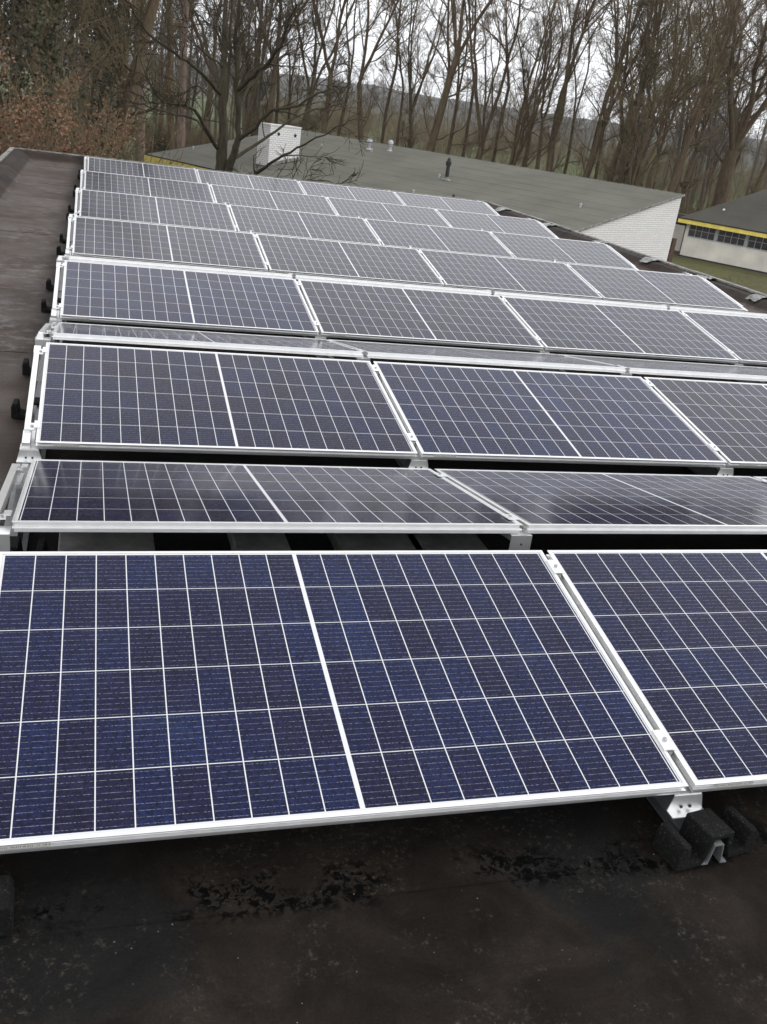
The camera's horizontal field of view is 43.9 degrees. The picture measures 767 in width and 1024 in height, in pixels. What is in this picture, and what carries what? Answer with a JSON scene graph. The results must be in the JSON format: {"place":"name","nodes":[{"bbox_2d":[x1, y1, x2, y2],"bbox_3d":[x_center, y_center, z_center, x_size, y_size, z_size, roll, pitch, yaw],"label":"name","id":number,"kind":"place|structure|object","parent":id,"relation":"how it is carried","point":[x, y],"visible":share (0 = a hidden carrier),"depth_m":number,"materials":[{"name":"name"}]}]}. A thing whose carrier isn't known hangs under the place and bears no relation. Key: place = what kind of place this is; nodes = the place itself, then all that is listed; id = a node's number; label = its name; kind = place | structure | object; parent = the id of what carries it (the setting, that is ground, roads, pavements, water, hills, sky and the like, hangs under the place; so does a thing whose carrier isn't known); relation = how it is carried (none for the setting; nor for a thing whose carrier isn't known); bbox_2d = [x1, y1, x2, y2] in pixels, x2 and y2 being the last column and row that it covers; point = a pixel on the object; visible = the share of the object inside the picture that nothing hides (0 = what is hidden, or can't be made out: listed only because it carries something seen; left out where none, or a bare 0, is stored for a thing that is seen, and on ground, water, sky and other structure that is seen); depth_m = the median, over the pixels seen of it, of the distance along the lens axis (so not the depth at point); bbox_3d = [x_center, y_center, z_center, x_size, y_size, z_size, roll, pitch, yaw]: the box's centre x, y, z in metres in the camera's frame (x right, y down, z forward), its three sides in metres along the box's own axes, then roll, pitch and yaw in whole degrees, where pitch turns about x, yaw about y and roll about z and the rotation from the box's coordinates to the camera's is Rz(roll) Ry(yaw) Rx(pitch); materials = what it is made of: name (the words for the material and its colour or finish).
{"place":"outdoors","nodes":[
{"label":"outdoors","id":0,"kind":"place"},
{"bbox_2d":[0,147,766,1023],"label":"flat roof building","id":1,"kind":"structure","parent":0,"point":[486,917],"depth_m":2.12,"materials":[{"name":"black rubber"}]},
{"bbox_2d":[0,874,14,936],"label":"rubber pad","id":2,"kind":"object","parent":1,"relation":"on","point":[7,899],"visible":1,"depth_m":1.90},
{"bbox_2d":[0,463,29,568],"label":"panel support","id":3,"kind":"object","parent":1,"relation":"on","point":[13,484],"visible":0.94,"depth_m":3.46,"materials":[{"name":"metal"}]},
{"bbox_2d":[16,322,58,464],"bbox_3d":[-1.774,-0.755,4.948,0.102,0.322,2.473,1,24,-17],"label":"panel support","id":4,"kind":"object","parent":1,"relation":"on","point":[29,451],"visible":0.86,"depth_m":4.37,"materials":[{"name":"metal"}]},
{"bbox_2d":[36,342,417,458],"bbox_3d":[-0.768,-0.549,4.627,1.690,0.036,1.000,1,34,-17],"label":"solar panel","id":5,"kind":"object","parent":4,"relation":"on","point":[104,398],"visible":0.98,"depth_m":4.54,"materials":[{"name":"glass"}]},
{"bbox_2d":[80,169,85,189],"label":"panel support","id":6,"kind":"object","parent":1,"relation":"on","point":[82,175],"visible":0.54,"depth_m":13.08,"materials":[{"name":"metal"}]},
{"bbox_2d":[84,171,213,202],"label":"solar panel","id":7,"kind":"object","parent":6,"relation":"on","point":[139,185],"visible":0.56,"depth_m":12.97,"materials":[{"name":"glass"}]},
{"bbox_2d":[84,156,88,170],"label":"panel support","id":8,"kind":"object","parent":1,"relation":"on","point":[86,163],"visible":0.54,"depth_m":15.09,"materials":[{"name":"metal"}]},
{"bbox_2d":[87,157,198,182],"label":"solar panel","id":9,"kind":"object","parent":8,"relation":"on","point":[140,169],"visible":0.56,"depth_m":15.10,"materials":[{"name":"glass"}]},
{"bbox_2d":[58,532,154,550],"bbox_3d":[-0.998,0.080,3.425,0.320,0.060,0.600,1,24,-17],"label":"ballast slab","id":10,"kind":"object","parent":1,"relation":"on","point":[106,541],"depth_m":3.31,"materials":[{"name":"concrete"}]},
{"bbox_2d":[223,202,237,231],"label":"panel support","id":11,"kind":"object","parent":1,"relation":"on","point":[229,207],"visible":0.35,"depth_m":11.28,"materials":[{"name":"metal"}]},
{"bbox_2d":[79,189,235,231],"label":"solar panel","id":12,"kind":"object","parent":11,"relation":"on","point":[147,209],"visible":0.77,"depth_m":10.83,"materials":[{"name":"glass"}]},
{"bbox_2d":[229,204,381,244],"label":"solar panel","id":13,"kind":"object","parent":11,"relation":"on","point":[268,221],"visible":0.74,"depth_m":11.33,"materials":[{"name":"glass"}]},
{"bbox_2d":[227,533,290,550],"bbox_3d":[-0.481,0.085,3.583,0.200,0.060,0.600,1,24,-17],"label":"ballast slab","id":14,"kind":"object","parent":1,"relation":"on","point":[258,541],"depth_m":3.46,"materials":[{"name":"concrete"}]},
{"bbox_2d":[248,230,269,271],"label":"panel support","id":15,"kind":"object","parent":1,"relation":"on","point":[256,237],"visible":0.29,"depth_m":9.18,"materials":[{"name":"metal"}]},
{"bbox_2d":[72,216,267,271],"bbox_3d":[-1.978,-2.476,8.788,1.690,0.036,1.000,1,34,-17],"label":"solar panel","id":16,"kind":"object","parent":15,"relation":"on","point":[133,241],"visible":0.94,"depth_m":8.72,"materials":[{"name":"glass"}]},
{"bbox_2d":[256,234,444,286],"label":"solar panel","id":17,"kind":"object","parent":15,"relation":"on","point":[320,258],"visible":0.96,"depth_m":9.22,"materials":[{"name":"glass"}]},
{"bbox_2d":[273,272,326,339],"bbox_3d":[-0.711,-1.703,7.537,0.125,0.323,2.473,1,24,-17],"label":"panel support","id":18,"kind":"object","parent":1,"relation":"on","point":[316,323],"visible":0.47,"depth_m":6.83,"materials":[{"name":"metal"}]},
{"bbox_2d":[68,255,292,278],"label":"solar panel","id":19,"kind":"object","parent":18,"relation":"on","point":[172,266],"visible":0.93,"depth_m":7.28,"materials":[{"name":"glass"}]},
{"bbox_2d":[60,260,318,335],"bbox_3d":[-1.373,-1.512,6.707,1.690,0.036,1.000,1,34,-17],"label":"solar panel","id":20,"kind":"object","parent":18,"relation":"on","point":[119,294],"visible":0.98,"depth_m":6.63,"materials":[{"name":"glass"}]},
{"bbox_2d":[298,279,543,350],"bbox_3d":[0.262,-1.496,7.206,1.690,0.036,1.000,1,34,-17],"label":"solar panel","id":21,"kind":"object","parent":18,"relation":"on","point":[359,311],"visible":0.96,"depth_m":7.13,"materials":[{"name":"glass"}]},
{"bbox_2d":[315,339,427,468],"bbox_3d":[-0.106,-0.739,5.456,0.125,0.323,2.473,1,24,-17],"label":"panel support","id":22,"kind":"object","parent":1,"relation":"on","point":[417,462],"visible":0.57,"depth_m":4.71,"materials":[{"name":"metal"}]},
{"bbox_2d":[52,322,363,357],"bbox_3d":[-1.063,-1.030,5.668,1.690,0.036,1.000,1,14,-17],"label":"solar panel","id":23,"kind":"object","parent":22,"relation":"on","point":[156,336],"visible":1,"depth_m":5.40,"materials":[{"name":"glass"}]},
{"bbox_2d":[373,361,726,466],"bbox_3d":[0.867,-0.533,5.125,1.690,0.036,1.000,1,34,-17],"label":"solar panel","id":24,"kind":"object","parent":22,"relation":"on","point":[445,412],"visible":0.96,"depth_m":5.04,"materials":[{"name":"glass"}]},
{"bbox_2d":[326,533,421,550],"bbox_3d":[-0.051,0.089,3.714,0.320,0.060,0.600,1,24,-17],"label":"ballast slab","id":25,"kind":"object","parent":1,"relation":"on","point":[370,541],"depth_m":3.59,"materials":[{"name":"concrete"}]},
{"bbox_2d":[407,245,444,286],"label":"panel support","id":26,"kind":"object","parent":1,"relation":"on","point":[440,278],"visible":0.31,"depth_m":9.83,"materials":[{"name":"metal"}]},
{"bbox_2d":[419,249,602,299],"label":"solar panel","id":27,"kind":"object","parent":26,"relation":"on","point":[491,273],"visible":0.92,"depth_m":9.72,"materials":[{"name":"glass"}]},
{"bbox_2d":[406,533,487,550],"bbox_3d":[0.207,0.092,3.793,0.300,0.060,0.600,1,24,-17],"label":"ballast slab","id":28,"kind":"object","parent":1,"relation":"on","point":[446,541],"depth_m":3.67,"materials":[{"name":"concrete"}]},
{"bbox_2d":[486,289,549,353],"bbox_3d":[0.924,-1.687,8.036,0.125,0.323,2.473,1,24,-17],"label":"panel support","id":29,"kind":"object","parent":1,"relation":"on","point":[538,338],"visible":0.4,"depth_m":7.31,"materials":[{"name":"metal"}]},
{"bbox_2d":[292,274,491,294],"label":"solar panel","id":30,"kind":"object","parent":29,"relation":"on","point":[385,284],"visible":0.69,"depth_m":7.78,"materials":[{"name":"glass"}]},
{"bbox_2d":[501,296,738,363],"bbox_3d":[1.898,-1.480,7.705,1.690,0.036,1.000,1,34,-17],"label":"solar panel","id":31,"kind":"object","parent":29,"relation":"on","point":[580,328],"visible":0.94,"depth_m":7.63,"materials":[{"name":"glass"}]},
{"bbox_2d":[551,259,600,294],"bbox_3d":[1.954,-2.634,10.616,0.125,0.323,2.473,1,24,-17],"label":"panel support","id":32,"kind":"object","parent":1,"relation":"on","point":[569,266],"visible":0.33,"depth_m":10.34,"materials":[{"name":"metal"}]},
{"bbox_2d":[566,263,744,311],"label":"solar panel","id":33,"kind":"object","parent":32,"relation":"on","point":[644,287],"visible":0.88,"depth_m":10.22,"materials":[{"name":"glass"}]},
{"bbox_2d":[433,473,725,864],"bbox_3d":[0.499,0.224,3.376,0.125,0.323,2.473,1,24,-17],"label":"panel support","id":34,"kind":"object","parent":1,"relation":"on","point":[672,810],"visible":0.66,"depth_m":2.49,"materials":[{"name":"metal"}]},
{"bbox_2d":[12,459,522,532],"bbox_3d":[-0.458,-0.067,3.587,1.690,0.036,1.000,1,14,-17],"label":"solar panel","id":35,"kind":"object","parent":34,"relation":"on","point":[88,496],"visible":1,"depth_m":3.41,"materials":[{"name":"glass"}]},
{"bbox_2d":[0,550,688,853],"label":"solar panel","id":36,"kind":"object","parent":34,"relation":"on","point":[153,695],"visible":1,"depth_m":2.43,"materials":[{"name":"glass"}]},
{"bbox_2d":[546,550,766,792],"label":"solar panel","id":37,"kind":"object","parent":34,"relation":"on","point":[681,636],"visible":0.96,"depth_m":2.89,"materials":[{"name":"glass"}]},
{"bbox_2d":[540,354,733,475],"bbox_3d":[1.529,-0.723,5.955,0.125,0.323,2.473,1,24,-17],"label":"panel support","id":38,"kind":"object","parent":1,"relation":"on","point":[726,470],"visible":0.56,"depth_m":5.20,"materials":[{"name":"metal"}]},
{"bbox_2d":[332,340,626,372],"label":"solar panel","id":39,"kind":"object","parent":38,"relation":"on","point":[453,355],"visible":0.86,"depth_m":5.90,"materials":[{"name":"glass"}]},
{"bbox_2d":[644,377,766,468],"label":"solar panel","id":40,"kind":"object","parent":38,"relation":"on","point":[728,420],"visible":0.88,"depth_m":5.51,"materials":[{"name":"glass"}]},
{"bbox_2d":[618,301,743,365],"bbox_3d":[2.560,-1.671,8.535,0.125,0.323,2.473,1,24,-17],"label":"panel support","id":41,"kind":"object","parent":1,"relation":"on","point":[730,351],"visible":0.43,"depth_m":7.83,"materials":[{"name":"metal"}]},
{"bbox_2d":[491,291,666,309],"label":"solar panel","id":42,"kind":"object","parent":41,"relation":"on","point":[557,298],"visible":0.72,"depth_m":8.27,"materials":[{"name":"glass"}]},
{"bbox_2d":[681,311,766,365],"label":"solar panel","id":43,"kind":"object","parent":41,"relation":"on","point":[743,339],"visible":0.9,"depth_m":8.10,"materials":[{"name":"glass"}]},
{"bbox_2d":[652,806,756,871],"bbox_3d":[0.812,0.815,2.393,0.252,0.087,0.094,-3,25,-25],"label":"rubber pad","id":44,"kind":"object","parent":1,"relation":"on","point":[689,845],"visible":1,"depth_m":2.37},
{"bbox_2d":[736,367,766,383],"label":"panel support","id":45,"kind":"object","parent":1,"relation":"on","point":[750,381],"visible":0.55,"depth_m":7.41,"materials":[{"name":"metal"}]},
{"bbox_2d":[558,354,766,380],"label":"solar panel","id":46,"kind":"object","parent":45,"relation":"on","point":[671,368],"visible":0.81,"depth_m":6.40,"materials":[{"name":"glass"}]},
{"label":"panel support","id":47,"kind":"object","parent":1,"relation":"on","visible":0},
{"bbox_2d":[435,469,766,533],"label":"solar panel","id":48,"kind":"object","parent":47,"relation":"on","point":[541,502],"visible":0.87,"depth_m":3.93,"materials":[{"name":"glass"}]},
{"bbox_2d":[0,66,766,293],"bbox_3d":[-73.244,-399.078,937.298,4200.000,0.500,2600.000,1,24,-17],"label":"ground","id":49,"kind":"structure","parent":0,"point":[755,281],"depth_m":111.25,"materials":[{"name":"green plant"}]},
{"bbox_2d":[0,0,85,143],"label":"ivy clad tree","id":50,"kind":"object","parent":49,"relation":"on","point":[12,13],"visible":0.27,"depth_m":33.93,"materials":[{"name":"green plant"}]},
{"bbox_2d":[0,0,122,150],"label":"ivy clad tree","id":51,"kind":"object","parent":49,"relation":"on","point":[44,29],"visible":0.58,"depth_m":32.75,"materials":[{"name":"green plant"}]},
{"bbox_2d":[0,24,133,155],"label":"beech shrub","id":52,"kind":"object","parent":49,"relation":"on","point":[22,128],"visible":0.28,"depth_m":24.42,"materials":[{"name":"brown plant"}]},
{"bbox_2d":[0,49,165,158],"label":"beech shrub","id":53,"kind":"object","parent":49,"relation":"on","point":[79,150],"visible":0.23,"depth_m":26.09,"materials":[{"name":"brown plant"}]},
{"bbox_2d":[67,0,160,153],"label":"bare tree","id":54,"kind":"object","parent":49,"relation":"on","point":[124,8],"visible":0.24,"depth_m":45.91,"materials":[{"name":"brown plant"}]},
{"bbox_2d":[60,0,188,160],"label":"ivy clad tree","id":55,"kind":"object","parent":49,"relation":"on","point":[150,14],"visible":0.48,"depth_m":36.42,"materials":[{"name":"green plant"}]},
{"bbox_2d":[170,0,199,147],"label":"pine tree","id":56,"kind":"object","parent":49,"relation":"on","point":[181,132],"visible":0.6,"depth_m":62.09,"materials":[{"name":"brown plant"}]},
{"bbox_2d":[174,0,244,143],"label":"bare tree","id":57,"kind":"object","parent":49,"relation":"on","point":[208,106],"visible":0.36,"depth_m":70.06,"materials":[{"name":"brown plant"}]},
{"bbox_2d":[73,0,371,186],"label":"oak tree","id":58,"kind":"object","parent":49,"relation":"on","point":[223,163],"visible":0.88,"depth_m":24.12,"materials":[{"name":"brown plant"}]},
{"bbox_2d":[216,0,327,135],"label":"bare tree","id":59,"kind":"object","parent":49,"relation":"on","point":[248,124],"visible":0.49,"depth_m":76.97,"materials":[{"name":"brown plant"}]},
{"bbox_2d":[253,0,336,122],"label":"bare tree","id":60,"kind":"object","parent":49,"relation":"on","point":[268,118],"visible":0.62,"depth_m":76.87,"materials":[{"name":"brown plant"}]},
{"bbox_2d":[291,0,363,133],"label":"bare tree","id":61,"kind":"object","parent":49,"relation":"on","point":[325,119],"visible":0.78,"depth_m":74.60,"materials":[{"name":"brown plant"}]},
{"bbox_2d":[273,0,382,132],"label":"bare tree","id":62,"kind":"object","parent":49,"relation":"on","point":[307,115],"visible":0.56,"depth_m":78.06,"materials":[{"name":"brown plant"}]},
{"bbox_2d":[0,0,766,212],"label":"wood","id":63,"kind":"object","parent":49,"relation":"on","point":[676,138],"visible":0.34,"depth_m":99.62,"materials":[{"name":"plant"}]},
{"bbox_2d":[0,46,766,214],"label":"undergrowth","id":64,"kind":"object","parent":49,"relation":"on","point":[391,128],"visible":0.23,"depth_m":163.45,"materials":[{"name":"plant"}]},
{"bbox_2d":[350,0,429,139],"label":"bare tree","id":65,"kind":"object","parent":49,"relation":"on","point":[359,100],"visible":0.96,"depth_m":73.30,"materials":[{"name":"brown plant"}]},
{"bbox_2d":[362,0,429,142],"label":"bare tree","id":66,"kind":"object","parent":49,"relation":"on","point":[385,118],"visible":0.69,"depth_m":87.00,"materials":[{"name":"brown plant"}]},
{"bbox_2d":[373,0,426,145],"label":"bare tree","id":67,"kind":"object","parent":49,"relation":"on","point":[402,93],"visible":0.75,"depth_m":86.26,"materials":[{"name":"brown plant"}]},
{"bbox_2d":[374,0,466,147],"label":"bare tree","id":68,"kind":"object","parent":49,"relation":"on","point":[411,130],"visible":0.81,"depth_m":88.01,"materials":[{"name":"brown plant"}]},
{"bbox_2d":[416,0,476,151],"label":"bare tree","id":69,"kind":"object","parent":49,"relation":"on","point":[447,44],"visible":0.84,"depth_m":71.29,"materials":[{"name":"brown plant"}]},
{"bbox_2d":[438,0,504,153],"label":"bare tree","id":70,"kind":"object","parent":49,"relation":"on","point":[456,107],"visible":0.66,"depth_m":74.50,"materials":[{"name":"brown plant"}]},
{"bbox_2d":[418,0,547,151],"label":"bare tree","id":71,"kind":"object","parent":49,"relation":"on","point":[458,48],"visible":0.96,"depth_m":70.45,"materials":[{"name":"brown plant"}]},
{"bbox_2d":[421,0,550,159],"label":"bare tree","id":72,"kind":"object","parent":49,"relation":"on","point":[481,144],"visible":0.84,"depth_m":71.57,"materials":[{"name":"brown plant"}]},
{"bbox_2d":[473,0,529,161],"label":"bare tree","id":73,"kind":"object","parent":49,"relation":"on","point":[495,146],"visible":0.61,"depth_m":74.28,"materials":[{"name":"brown plant"}]},
{"bbox_2d":[467,0,612,165],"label":"bare tree","id":74,"kind":"object","parent":49,"relation":"on","point":[534,114],"visible":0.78,"depth_m":70.73,"materials":[{"name":"brown plant"}]},
{"bbox_2d":[495,0,586,167],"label":"bare tree","id":75,"kind":"object","parent":49,"relation":"on","point":[526,71],"visible":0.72,"depth_m":70.97,"materials":[{"name":"brown plant"}]},
{"bbox_2d":[559,0,609,173],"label":"bare tree","id":76,"kind":"object","parent":49,"relation":"on","point":[573,122],"visible":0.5,"depth_m":78.88,"materials":[{"name":"brown plant"}]},
{"bbox_2d":[534,0,653,171],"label":"bare tree","id":77,"kind":"object","parent":49,"relation":"on","point":[554,133],"visible":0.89,"depth_m":70.45,"materials":[{"name":"brown plant"}]},
{"bbox_2d":[578,0,685,177],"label":"bare tree","id":78,"kind":"object","parent":49,"relation":"on","point":[587,170],"visible":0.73,"depth_m":67.26,"materials":[{"name":"brown plant"}]},
{"bbox_2d":[593,0,695,184],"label":"ivy clad tree","id":79,"kind":"object","parent":49,"relation":"on","point":[625,156],"visible":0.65,"depth_m":66.83,"materials":[{"name":"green plant"}]},
{"bbox_2d":[586,0,711,182],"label":"bare tree","id":80,"kind":"object","parent":49,"relation":"on","point":[612,167],"visible":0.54,"depth_m":67.45,"materials":[{"name":"brown plant"}]},
{"bbox_2d":[590,0,763,186],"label":"bare tree","id":81,"kind":"object","parent":49,"relation":"on","point":[638,173],"visible":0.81,"depth_m":62.35,"materials":[{"name":"brown plant"}]},
{"bbox_2d":[618,0,756,189],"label":"bare tree","id":82,"kind":"object","parent":49,"relation":"on","point":[652,173],"visible":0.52,"depth_m":65.64,"materials":[{"name":"brown plant"}]},
{"bbox_2d":[668,0,751,192],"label":"bare tree","id":83,"kind":"object","parent":49,"relation":"on","point":[686,128],"visible":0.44,"depth_m":68.55,"materials":[{"name":"brown plant"}]},
{"bbox_2d":[662,0,766,191],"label":"bare tree","id":84,"kind":"object","parent":49,"relation":"on","point":[694,122],"visible":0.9,"depth_m":61.32,"materials":[{"name":"brown plant"}]},
{"bbox_2d":[665,0,766,211],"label":"bare tree","id":85,"kind":"object","parent":49,"relation":"on","point":[689,171],"visible":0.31,"depth_m":80.30,"materials":[{"name":"brown plant"}]},
{"bbox_2d":[699,0,766,206],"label":"bare tree","id":86,"kind":"object","parent":49,"relation":"on","point":[738,127],"visible":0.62,"depth_m":73.57,"materials":[{"name":"brown plant"}]},
{"bbox_2d":[0,43,766,169],"bbox_3d":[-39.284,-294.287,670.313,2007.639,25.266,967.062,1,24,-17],"label":"hills","id":87,"kind":"structure","parent":0,"point":[750,158],"depth_m":938.92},
{"bbox_2d":[1,0,766,139],"label":"sky","id":88,"kind":"structure","parent":0,"point":[358,51],"materials":[{"name":"white"}]},
{"bbox_2d":[144,122,684,260],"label":"pitched roof building","id":89,"kind":"structure","parent":0,"point":[639,219],"depth_m":48.51,"materials":[{"name":"white brick"}]},
{"bbox_2d":[672,189,766,273],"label":"hipped roof building","id":90,"kind":"structure","parent":0,"point":[732,233],"depth_m":62.67,"materials":[{"name":"grey paint"}]},
{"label":"panel support","id":91,"kind":"object","parent":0,"visible":0},
{"bbox_2d":[365,219,514,257],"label":"solar panel","id":92,"kind":"object","parent":91,"relation":"on","point":[431,237],"visible":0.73,"depth_m":11.83,"materials":[{"name":"glass"}]},
{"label":"panel support","id":93,"kind":"object","parent":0,"visible":0},
{"bbox_2d":[490,231,636,269],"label":"solar panel","id":94,"kind":"object","parent":93,"relation":"on","point":[529,247],"visible":0.77,"depth_m":12.33,"materials":[{"name":"glass"}]},
{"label":"panel support","id":95,"kind":"object","parent":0,"visible":0},
{"bbox_2d":[210,184,336,215],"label":"solar panel","id":96,"kind":"object","parent":95,"relation":"on","point":[240,196],"visible":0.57,"depth_m":13.47,"materials":[{"name":"glass"}]},
{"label":"panel support","id":97,"kind":"object","parent":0,"visible":0},
{"bbox_2d":[327,197,449,226],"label":"solar panel","id":98,"kind":"object","parent":97,"relation":"on","point":[385,211],"visible":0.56,"depth_m":13.97,"materials":[{"name":"glass"}]},
{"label":"panel support","id":99,"kind":"object","parent":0,"visible":0},
{"bbox_2d":[436,209,555,237],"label":"solar panel","id":100,"kind":"object","parent":99,"relation":"on","point":[491,223],"visible":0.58,"depth_m":14.47,"materials":[{"name":"glass"}]},
{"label":"panel support","id":101,"kind":"object","parent":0,"visible":0},
{"bbox_2d":[197,169,304,193],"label":"solar panel","id":102,"kind":"object","parent":101,"relation":"on","point":[249,181],"visible":0.6,"depth_m":15.60,"materials":[{"name":"glass"}]},
{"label":"panel support","id":103,"kind":"object","parent":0,"visible":0},
{"bbox_2d":[299,181,403,204],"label":"solar panel","id":104,"kind":"object","parent":103,"relation":"on","point":[348,192],"visible":0.57,"depth_m":16.09,"materials":[{"name":"glass"}]},
{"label":"panel support","id":105,"kind":"object","parent":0,"visible":0},
{"bbox_2d":[396,192,496,214],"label":"solar panel","id":106,"kind":"object","parent":105,"relation":"on","point":[437,202],"visible":0.56,"depth_m":16.59,"materials":[{"name":"glass"}]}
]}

